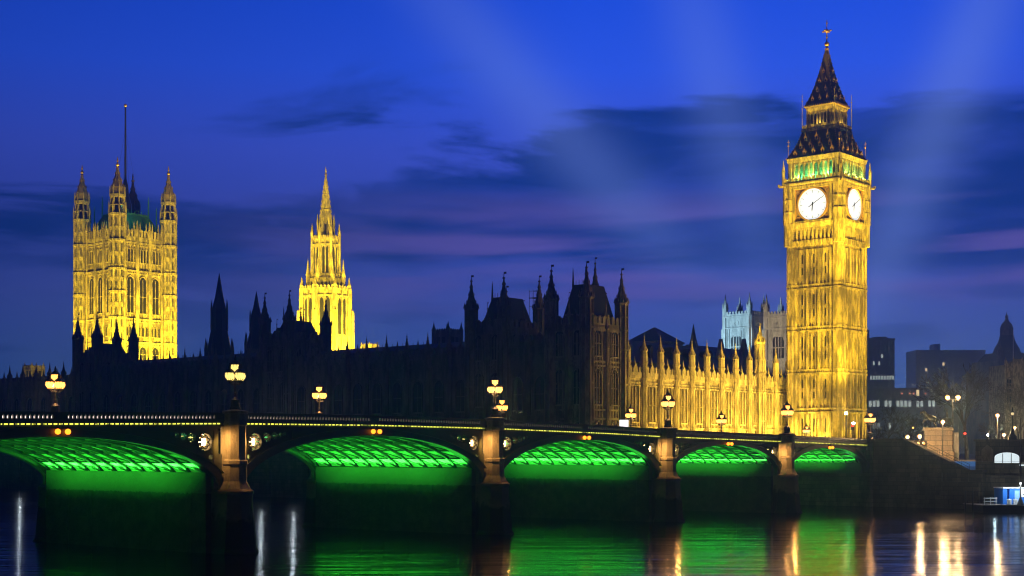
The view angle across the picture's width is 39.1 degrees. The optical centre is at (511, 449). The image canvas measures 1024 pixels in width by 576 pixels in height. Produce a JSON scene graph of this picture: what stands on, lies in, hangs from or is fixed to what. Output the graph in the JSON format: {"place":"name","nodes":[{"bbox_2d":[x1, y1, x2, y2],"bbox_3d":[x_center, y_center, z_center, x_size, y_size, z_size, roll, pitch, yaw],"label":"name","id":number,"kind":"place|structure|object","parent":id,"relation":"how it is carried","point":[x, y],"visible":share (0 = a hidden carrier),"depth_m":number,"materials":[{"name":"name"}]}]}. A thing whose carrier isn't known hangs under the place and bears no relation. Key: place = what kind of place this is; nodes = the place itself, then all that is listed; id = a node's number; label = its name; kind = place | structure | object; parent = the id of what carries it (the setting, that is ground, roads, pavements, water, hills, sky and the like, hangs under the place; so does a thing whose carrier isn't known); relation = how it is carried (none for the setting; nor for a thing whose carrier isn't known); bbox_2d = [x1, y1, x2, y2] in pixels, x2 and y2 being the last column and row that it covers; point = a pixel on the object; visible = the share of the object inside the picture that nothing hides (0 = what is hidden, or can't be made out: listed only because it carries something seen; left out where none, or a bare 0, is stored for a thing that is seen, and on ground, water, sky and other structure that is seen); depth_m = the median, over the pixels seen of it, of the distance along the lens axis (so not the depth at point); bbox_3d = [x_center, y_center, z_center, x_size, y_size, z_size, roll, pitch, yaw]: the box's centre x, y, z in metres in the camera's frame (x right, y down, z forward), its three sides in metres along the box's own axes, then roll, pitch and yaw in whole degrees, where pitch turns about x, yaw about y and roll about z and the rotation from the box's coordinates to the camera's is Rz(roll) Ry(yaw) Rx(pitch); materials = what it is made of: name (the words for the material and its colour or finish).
{"place":"outdoors","nodes":[
{"label":"outdoors","id":0,"kind":"place"},
{"bbox_2d":[0,361,71,411],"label":"palace wing","id":1,"kind":"structure","parent":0,"point":[23,392],"depth_m":375.40,"materials":[{"name":"stone"}]},
{"bbox_2d":[23,362,44,376],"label":"roof turret","id":2,"kind":"object","parent":1,"relation":"on","point":[28,369],"visible":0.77,"depth_m":468.87,"materials":[{"name":"stone"}]},
{"bbox_2d":[73,104,176,359],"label":"square tower","id":3,"kind":"structure","parent":0,"point":[125,260],"depth_m":464.43,"materials":[{"name":"stone"}]},
{"bbox_2d":[88,277,92,314],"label":"window","id":4,"kind":"structure","parent":3,"relation":"in","point":[91,279],"depth_m":464.78,"materials":[{"name":"glass"}]},
{"bbox_2d":[97,276,101,313],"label":"window","id":5,"kind":"structure","parent":3,"relation":"in","point":[99,284],"depth_m":461.95,"materials":[{"name":"glass"}]},
{"bbox_2d":[106,275,108,313],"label":"window","id":6,"kind":"structure","parent":3,"relation":"in","point":[107,279],"depth_m":459.03,"materials":[{"name":"glass"}]},
{"bbox_2d":[127,275,134,313],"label":"window","id":7,"kind":"structure","parent":3,"relation":"in","point":[130,280],"depth_m":459.14,"materials":[{"name":"glass"}]},
{"bbox_2d":[139,277,147,314],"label":"window","id":8,"kind":"structure","parent":3,"relation":"in","point":[142,281],"depth_m":462.85,"materials":[{"name":"glass"}]},
{"bbox_2d":[152,278,159,315],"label":"window","id":9,"kind":"structure","parent":3,"relation":"in","point":[155,282],"depth_m":466.31,"materials":[{"name":"glass"}]},
{"bbox_2d":[99,343,258,418],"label":"palace wing","id":10,"kind":"structure","parent":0,"point":[199,383],"depth_m":336.06,"materials":[{"name":"stone"}]},
{"bbox_2d":[103,394,109,411],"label":"window","id":11,"kind":"structure","parent":10,"relation":"in","point":[106,398],"depth_m":354.28,"materials":[{"name":"glass"}]},
{"bbox_2d":[116,393,123,411],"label":"window","id":12,"kind":"structure","parent":10,"relation":"in","point":[120,399],"depth_m":350.75,"materials":[{"name":"glass"}]},
{"bbox_2d":[130,393,137,411],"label":"window","id":13,"kind":"structure","parent":10,"relation":"in","point":[134,398],"depth_m":347.08,"materials":[{"name":"glass"}]},
{"bbox_2d":[144,392,151,411],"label":"window","id":14,"kind":"structure","parent":10,"relation":"in","point":[148,396],"depth_m":343.38,"materials":[{"name":"glass"}]},
{"bbox_2d":[159,391,166,411],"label":"window","id":15,"kind":"structure","parent":10,"relation":"in","point":[162,396],"depth_m":339.79,"materials":[{"name":"glass"}]},
{"bbox_2d":[174,391,181,418],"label":"window","id":16,"kind":"structure","parent":10,"relation":"in","point":[177,395],"depth_m":336.08,"materials":[{"name":"glass"}]},
{"bbox_2d":[189,390,196,411],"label":"window","id":17,"kind":"structure","parent":10,"relation":"in","point":[192,395],"depth_m":332.41,"materials":[{"name":"glass"}]},
{"bbox_2d":[204,389,212,412],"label":"window","id":18,"kind":"structure","parent":10,"relation":"in","point":[208,398],"depth_m":328.69,"materials":[{"name":"glass"}]},
{"bbox_2d":[220,389,228,412],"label":"window","id":19,"kind":"structure","parent":10,"relation":"in","point":[224,397],"depth_m":325.02,"materials":[{"name":"glass"}]},
{"bbox_2d":[236,388,244,409],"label":"window","id":20,"kind":"structure","parent":10,"relation":"in","point":[240,393],"depth_m":321.39,"materials":[{"name":"glass"}]},
{"bbox_2d":[253,387,258,412],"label":"window","id":21,"kind":"structure","parent":10,"relation":"in","point":[256,391],"depth_m":318.11,"materials":[{"name":"glass"}]},
{"bbox_2d":[297,168,354,349],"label":"spire tower","id":22,"kind":"structure","parent":0,"point":[325,276],"depth_m":424.01,"materials":[{"name":"stone"}]},
{"bbox_2d":[292,333,463,418],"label":"palace wing","id":23,"kind":"structure","parent":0,"point":[422,380],"depth_m":292.42,"materials":[{"name":"stone"}]},
{"bbox_2d":[297,385,305,413],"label":"window","id":24,"kind":"structure","parent":23,"relation":"in","point":[301,391],"depth_m":308.40,"materials":[{"name":"glass"}]},
{"bbox_2d":[333,384,342,414],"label":"window","id":25,"kind":"structure","parent":23,"relation":"in","point":[338,389],"depth_m":301.04,"materials":[{"name":"glass"}]},
{"bbox_2d":[352,383,362,414],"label":"window","id":26,"kind":"structure","parent":23,"relation":"in","point":[357,388],"depth_m":297.31,"materials":[{"name":"glass"}]},
{"bbox_2d":[372,382,381,414],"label":"window","id":27,"kind":"structure","parent":23,"relation":"in","point":[377,388],"depth_m":293.78,"materials":[{"name":"glass"}]},
{"bbox_2d":[392,381,402,413],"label":"window","id":28,"kind":"structure","parent":23,"relation":"in","point":[397,386],"depth_m":290.00,"materials":[{"name":"glass"}]},
{"bbox_2d":[412,380,422,413],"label":"window","id":29,"kind":"structure","parent":23,"relation":"in","point":[417,386],"depth_m":286.34,"materials":[{"name":"glass"}]},
{"bbox_2d":[433,379,444,412],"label":"window","id":30,"kind":"structure","parent":23,"relation":"in","point":[438,385],"depth_m":282.66,"materials":[{"name":"glass"}]},
{"bbox_2d":[455,379,463,412],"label":"window","id":31,"kind":"structure","parent":23,"relation":"in","point":[459,386],"depth_m":279.30,"materials":[{"name":"glass"}]},
{"bbox_2d":[432,322,463,343],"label":"distant tower","id":32,"kind":"structure","parent":0,"point":[442,335],"depth_m":370.53,"materials":[{"name":"stone"}]},
{"bbox_2d":[0,466,1023,575],"bbox_3d":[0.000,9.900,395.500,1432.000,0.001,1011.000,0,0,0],"label":"river water","id":33,"kind":"structure","parent":0,"point":[811,540],"depth_m":143.34,"materials":[{"name":"black liquid"}]},
{"bbox_2d":[0,409,867,554],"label":"arch bridge","id":34,"kind":"structure","parent":33,"relation":"in","point":[162,481],"depth_m":169.05,"materials":[{"name":"metal"}]},
{"bbox_2d":[45,366,65,411],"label":"lamp standard","id":35,"kind":"object","parent":34,"relation":"on","point":[54,380],"visible":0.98,"depth_m":156.45,"materials":[{"name":"glass"}]},
{"bbox_2d":[224,355,245,409],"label":"lamp standard","id":36,"kind":"object","parent":34,"relation":"on","point":[234,371],"visible":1,"depth_m":138.12,"materials":[{"name":"black metal"}]},
{"bbox_2d":[312,380,326,413],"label":"lamp standard","id":37,"kind":"object","parent":34,"relation":"on","point":[318,392],"visible":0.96,"depth_m":187.38,"materials":[{"name":"black metal"}]},
{"bbox_2d":[487,373,502,416],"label":"lamp standard","id":38,"kind":"object","parent":34,"relation":"on","point":[495,386],"visible":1,"depth_m":169.13,"materials":[{"name":"black metal"}]},
{"bbox_2d":[496,395,507,417],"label":"lamp standard","id":39,"kind":"object","parent":34,"relation":"on","point":[501,404],"visible":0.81,"depth_m":217.05,"materials":[{"name":"glass"}]},
{"bbox_2d":[625,404,636,426],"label":"lamp standard","id":40,"kind":"object","parent":34,"relation":"on","point":[630,413],"visible":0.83,"depth_m":244.54,"materials":[{"name":"glass"}]},
{"bbox_2d":[661,390,674,426],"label":"lamp standard","id":41,"kind":"object","parent":34,"relation":"on","point":[667,402],"visible":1,"depth_m":198.93,"materials":[{"name":"black metal"}]},
{"bbox_2d":[780,400,793,432],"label":"lamp standard","id":42,"kind":"object","parent":34,"relation":"on","point":[787,411],"visible":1,"depth_m":226.35,"materials":[{"name":"glass"}]},
{"bbox_2d":[795,439,923,506],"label":"bridge abutment","id":43,"kind":"object","parent":33,"relation":"in","point":[833,484],"visible":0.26,"depth_m":254.13,"materials":[{"name":"stone"}]},
{"bbox_2d":[864,409,875,438],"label":"lamp standard","id":44,"kind":"object","parent":43,"relation":"on","point":[869,418],"visible":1,"depth_m":251.34,"materials":[{"name":"glass"}]},
{"bbox_2d":[873,435,1023,508],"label":"stair wall","id":45,"kind":"structure","parent":33,"relation":"in","point":[908,473],"depth_m":245.78,"materials":[{"name":"stone"}]},
{"bbox_2d":[963,503,1023,512],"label":"pontoon","id":46,"kind":"object","parent":33,"relation":"on","point":[991,508],"visible":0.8,"depth_m":226.51,"materials":[{"name":"black metal"}]},
{"bbox_2d":[993,487,1023,503],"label":"ticket kiosk","id":47,"kind":"object","parent":46,"relation":"on","point":[1002,494],"visible":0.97,"depth_m":229.08,"materials":[{"name":"blue paint"}]},
{"bbox_2d":[1017,418,1023,504],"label":"mast","id":48,"kind":"object","parent":46,"relation":"on","point":[1020,501],"visible":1,"depth_m":226.86,"materials":[{"name":"black metal"}]},
{"bbox_2d":[0,0,1023,465],"label":"sky","id":49,"kind":"structure","parent":0,"point":[454,140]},
{"bbox_2d":[630,328,684,345],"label":"hip roofed building","id":50,"kind":"structure","parent":0,"point":[651,335],"depth_m":436.78,"materials":[{"name":"stone"}]},
{"bbox_2d":[629,340,730,371],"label":"great hall","id":51,"kind":"structure","parent":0,"point":[636,346],"depth_m":319.39,"materials":[{"name":"stone"}]},
{"bbox_2d":[685,339,754,373],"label":"church roof","id":52,"kind":"structure","parent":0,"point":[742,353],"depth_m":462.90,"materials":[{"name":"stone"}]},
{"bbox_2d":[716,410,726,431],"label":"lamp standard","id":53,"kind":"object","parent":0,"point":[721,419],"visible":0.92,"depth_m":268.39,"materials":[{"name":"black metal"}]},
{"bbox_2d":[721,292,764,351],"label":"abbey tower","id":54,"kind":"structure","parent":0,"point":[739,325],"depth_m":555.21,"materials":[{"name":"stone"}]},
{"bbox_2d":[762,294,786,376],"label":"abbey tower","id":55,"kind":"structure","parent":0,"point":[774,333],"depth_m":541.43,"materials":[{"name":"stone"}]},
{"bbox_2d":[867,330,894,387],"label":"office block","id":56,"kind":"structure","parent":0,"point":[881,362],"depth_m":619.70,"materials":[{"name":"concrete"}]},
{"bbox_2d":[867,388,959,454],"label":"office block","id":57,"kind":"structure","parent":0,"point":[901,398],"depth_m":519.70,"materials":[{"name":"concrete"}]},
{"bbox_2d":[906,344,985,452],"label":"office block","id":58,"kind":"structure","parent":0,"point":[920,364],"depth_m":800.00,"materials":[{"name":"concrete"}]},
{"bbox_2d":[959,453,1023,461],"bbox_3d":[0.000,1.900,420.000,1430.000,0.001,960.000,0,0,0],"label":"ground","id":59,"kind":"structure","parent":0,"point":[962,457],"depth_m":288.83,"materials":[{"name":"grey"}]},
{"bbox_2d":[72,311,139,411],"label":"palace pavilion","id":60,"kind":"structure","parent":59,"relation":"on","point":[86,384],"depth_m":359.52,"materials":[{"name":"stone"}]},
{"bbox_2d":[0,452,310,498],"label":"embankment wall","id":61,"kind":"structure","parent":59,"relation":"on","point":[283,475],"depth_m":301.79,"materials":[{"name":"stone"}]},
{"bbox_2d":[204,273,233,355],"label":"ventilation spire","id":62,"kind":"structure","parent":59,"relation":"on","point":[219,341],"depth_m":373.35,"materials":[{"name":"stone"}]},
{"bbox_2d":[244,291,260,352],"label":"ventilation spire","id":63,"kind":"structure","parent":59,"relation":"on","point":[253,337],"depth_m":378.50,"materials":[{"name":"stone"}]},
{"bbox_2d":[258,290,332,451],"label":"palace pavilion","id":64,"kind":"structure","parent":59,"relation":"on","point":[285,342],"depth_m":313.23,"materials":[{"name":"stone"}]},
{"bbox_2d":[267,382,273,412],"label":"window","id":65,"kind":"structure","parent":64,"relation":"in","point":[271,385],"depth_m":313.95,"materials":[{"name":"glass"}]},
{"bbox_2d":[267,349,273,372],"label":"window","id":66,"kind":"structure","parent":64,"relation":"in","point":[271,352],"depth_m":313.95,"materials":[{"name":"glass"}]},
{"bbox_2d":[463,272,543,419],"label":"palace pavilion","id":67,"kind":"structure","parent":59,"relation":"on","point":[487,352],"depth_m":274.96,"materials":[{"name":"stone"}]},
{"bbox_2d":[475,372,483,407],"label":"window","id":68,"kind":"structure","parent":67,"relation":"in","point":[476,374],"depth_m":275.07,"materials":[{"name":"glass"}]},
{"bbox_2d":[475,335,483,361],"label":"window","id":69,"kind":"structure","parent":67,"relation":"in","point":[477,336],"depth_m":275.04,"materials":[{"name":"glass"}]},
{"bbox_2d":[489,334,496,360],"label":"window","id":70,"kind":"structure","parent":67,"relation":"in","point":[492,337],"depth_m":272.90,"materials":[{"name":"glass"}]},
{"bbox_2d":[509,324,543,421],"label":"palace wing","id":71,"kind":"structure","parent":59,"relation":"on","point":[527,377],"depth_m":267.50,"materials":[{"name":"stone"}]},
{"bbox_2d":[511,376,523,410],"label":"window","id":72,"kind":"structure","parent":71,"relation":"in","point":[517,383],"depth_m":269.72,"materials":[{"name":"glass"}]},
{"bbox_2d":[534,375,543,410],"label":"window","id":73,"kind":"structure","parent":71,"relation":"in","point":[539,380],"depth_m":266.51,"materials":[{"name":"glass"}]},
{"bbox_2d":[543,257,628,426],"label":"palace pavilion","id":74,"kind":"structure","parent":59,"relation":"on","point":[586,358],"depth_m":262.45,"materials":[{"name":"stone"}]},
{"bbox_2d":[555,368,564,405],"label":"window","id":75,"kind":"structure","parent":74,"relation":"in","point":[560,370],"depth_m":262.38,"materials":[{"name":"glass"}]},
{"bbox_2d":[555,331,564,357],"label":"window","id":76,"kind":"structure","parent":74,"relation":"in","point":[562,332],"depth_m":262.38,"materials":[{"name":"glass"}]},
{"bbox_2d":[571,368,578,405],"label":"window","id":77,"kind":"structure","parent":74,"relation":"in","point":[574,371],"depth_m":260.34,"materials":[{"name":"glass"}]},
{"bbox_2d":[571,330,578,356],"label":"window","id":78,"kind":"structure","parent":74,"relation":"in","point":[577,331],"depth_m":260.34,"materials":[{"name":"glass"}]},
{"bbox_2d":[594,368,602,405],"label":"window","id":79,"kind":"structure","parent":74,"relation":"in","point":[596,375],"depth_m":260.84,"materials":[{"name":"glass"}]},
{"bbox_2d":[594,330,602,356],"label":"window","id":80,"kind":"structure","parent":74,"relation":"in","point":[598,332],"depth_m":260.84,"materials":[{"name":"glass"}]},
{"bbox_2d":[610,369,618,405],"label":"window","id":81,"kind":"structure","parent":74,"relation":"in","point":[615,380],"depth_m":264.89,"materials":[{"name":"glass"}]},
{"bbox_2d":[610,332,618,358],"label":"window","id":82,"kind":"structure","parent":74,"relation":"in","point":[615,335],"depth_m":264.89,"materials":[{"name":"glass"}]},
{"bbox_2d":[629,335,786,434],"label":"palace wing","id":83,"kind":"structure","parent":59,"relation":"on","point":[704,397],"depth_m":288.30,"materials":[{"name":"stone"}]},
{"bbox_2d":[631,384,635,422],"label":"window","id":84,"kind":"structure","parent":83,"relation":"in","point":[633,389],"depth_m":269.58,"materials":[{"name":"glass"}]},
{"bbox_2d":[635,384,639,422],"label":"window","id":85,"kind":"structure","parent":83,"relation":"in","point":[637,387],"depth_m":270.84,"materials":[{"name":"glass"}]},
{"bbox_2d":[648,385,652,423],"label":"window","id":86,"kind":"structure","parent":83,"relation":"in","point":[649,388],"depth_m":273.80,"materials":[{"name":"glass"}]},
{"bbox_2d":[652,385,655,423],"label":"window","id":87,"kind":"structure","parent":83,"relation":"in","point":[653,388],"depth_m":274.70,"materials":[{"name":"glass"}]},
{"bbox_2d":[680,387,684,423],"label":"window","id":88,"kind":"structure","parent":83,"relation":"in","point":[681,390],"depth_m":282.25,"materials":[{"name":"glass"}]},
{"bbox_2d":[684,387,687,423],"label":"window","id":89,"kind":"structure","parent":83,"relation":"in","point":[685,390],"depth_m":283.14,"materials":[{"name":"glass"}]},
{"bbox_2d":[695,388,699,424],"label":"window","id":90,"kind":"structure","parent":83,"relation":"in","point":[696,391],"depth_m":286.13,"materials":[{"name":"glass"}]},
{"bbox_2d":[699,388,702,424],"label":"window","id":91,"kind":"structure","parent":83,"relation":"in","point":[700,391],"depth_m":287.32,"materials":[{"name":"glass"}]},
{"bbox_2d":[710,389,713,424],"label":"window","id":92,"kind":"structure","parent":83,"relation":"in","point":[711,392],"depth_m":290.57,"materials":[{"name":"glass"}]},
{"bbox_2d":[725,390,728,424],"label":"window","id":93,"kind":"structure","parent":83,"relation":"in","point":[726,392],"depth_m":295.07,"materials":[{"name":"glass"}]},
{"bbox_2d":[739,391,742,425],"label":"window","id":94,"kind":"structure","parent":83,"relation":"in","point":[740,393],"depth_m":299.06,"materials":[{"name":"glass"}]},
{"bbox_2d":[742,391,745,425],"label":"window","id":95,"kind":"structure","parent":83,"relation":"in","point":[743,393],"depth_m":299.94,"materials":[{"name":"glass"}]},
{"bbox_2d":[754,323,765,433],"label":"stair turret","id":96,"kind":"object","parent":59,"relation":"on","point":[759,341],"visible":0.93,"depth_m":303.54,"materials":[{"name":"stone"}]},
{"bbox_2d":[778,20,875,438],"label":"clock tower","id":97,"kind":"structure","parent":59,"relation":"on","point":[826,186],"depth_m":306.63,"materials":[{"name":"stone"}]},
{"bbox_2d":[867,419,886,438],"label":"bare tree","id":98,"kind":"object","parent":59,"relation":"on","point":[882,433],"visible":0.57,"depth_m":348.22,"materials":[{"name":"brown plant"}]},
{"bbox_2d":[867,401,911,438],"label":"bare tree","id":99,"kind":"object","parent":59,"relation":"on","point":[894,425],"visible":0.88,"depth_m":329.63,"materials":[{"name":"brown plant"}]},
{"bbox_2d":[892,414,927,439],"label":"bare tree","id":100,"kind":"object","parent":59,"relation":"on","point":[911,423],"visible":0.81,"depth_m":344.51,"materials":[{"name":"brown plant"}]},
{"bbox_2d":[909,411,947,434],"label":"bare tree","id":101,"kind":"object","parent":59,"relation":"on","point":[921,422],"visible":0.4,"depth_m":361.20,"materials":[{"name":"brown plant"}]},
{"bbox_2d":[922,427,958,460],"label":"statue pedestal","id":102,"kind":"object","parent":59,"relation":"on","point":[932,436],"visible":0.81,"depth_m":260.08,"materials":[{"name":"stone"}]},
{"bbox_2d":[920,407,952,427],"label":"chariot statue","id":103,"kind":"object","parent":102,"relation":"on","point":[934,419],"visible":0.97,"depth_m":261.18,"materials":[{"name":"brown metal"}]},
{"bbox_2d":[909,363,992,459],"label":"bare tree","id":104,"kind":"object","parent":59,"relation":"on","point":[967,393],"visible":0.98,"depth_m":287.72,"materials":[{"name":"brown plant"}]},
{"bbox_2d":[977,422,1005,438],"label":"bare tree","id":105,"kind":"object","parent":59,"relation":"on","point":[992,431],"visible":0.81,"depth_m":339.20,"materials":[{"name":"brown plant"}]},
{"bbox_2d":[974,439,1023,474],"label":"pier building","id":106,"kind":"structure","parent":59,"relation":"on","point":[997,450],"depth_m":240.90,"materials":[{"name":"stone"}]},
{"bbox_2d":[993,452,1019,462],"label":"window","id":107,"kind":"structure","parent":106,"relation":"in","point":[1001,456],"depth_m":240.13,"materials":[{"name":"glass"}]},
{"bbox_2d":[981,381,1023,438],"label":"bare tree","id":108,"kind":"object","parent":59,"relation":"on","point":[1020,395],"visible":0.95,"depth_m":327.65,"materials":[{"name":"brown plant"}]},
{"bbox_2d":[989,339,1023,438],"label":"stone guildhall","id":109,"kind":"structure","parent":59,"relation":"on","point":[1012,372],"depth_m":415.64,"materials":[{"name":"stone"}]},
{"bbox_2d":[965,312,1023,453],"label":"domed hall","id":110,"kind":"structure","parent":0,"point":[1003,349],"depth_m":636.87,"materials":[{"name":"stone"}]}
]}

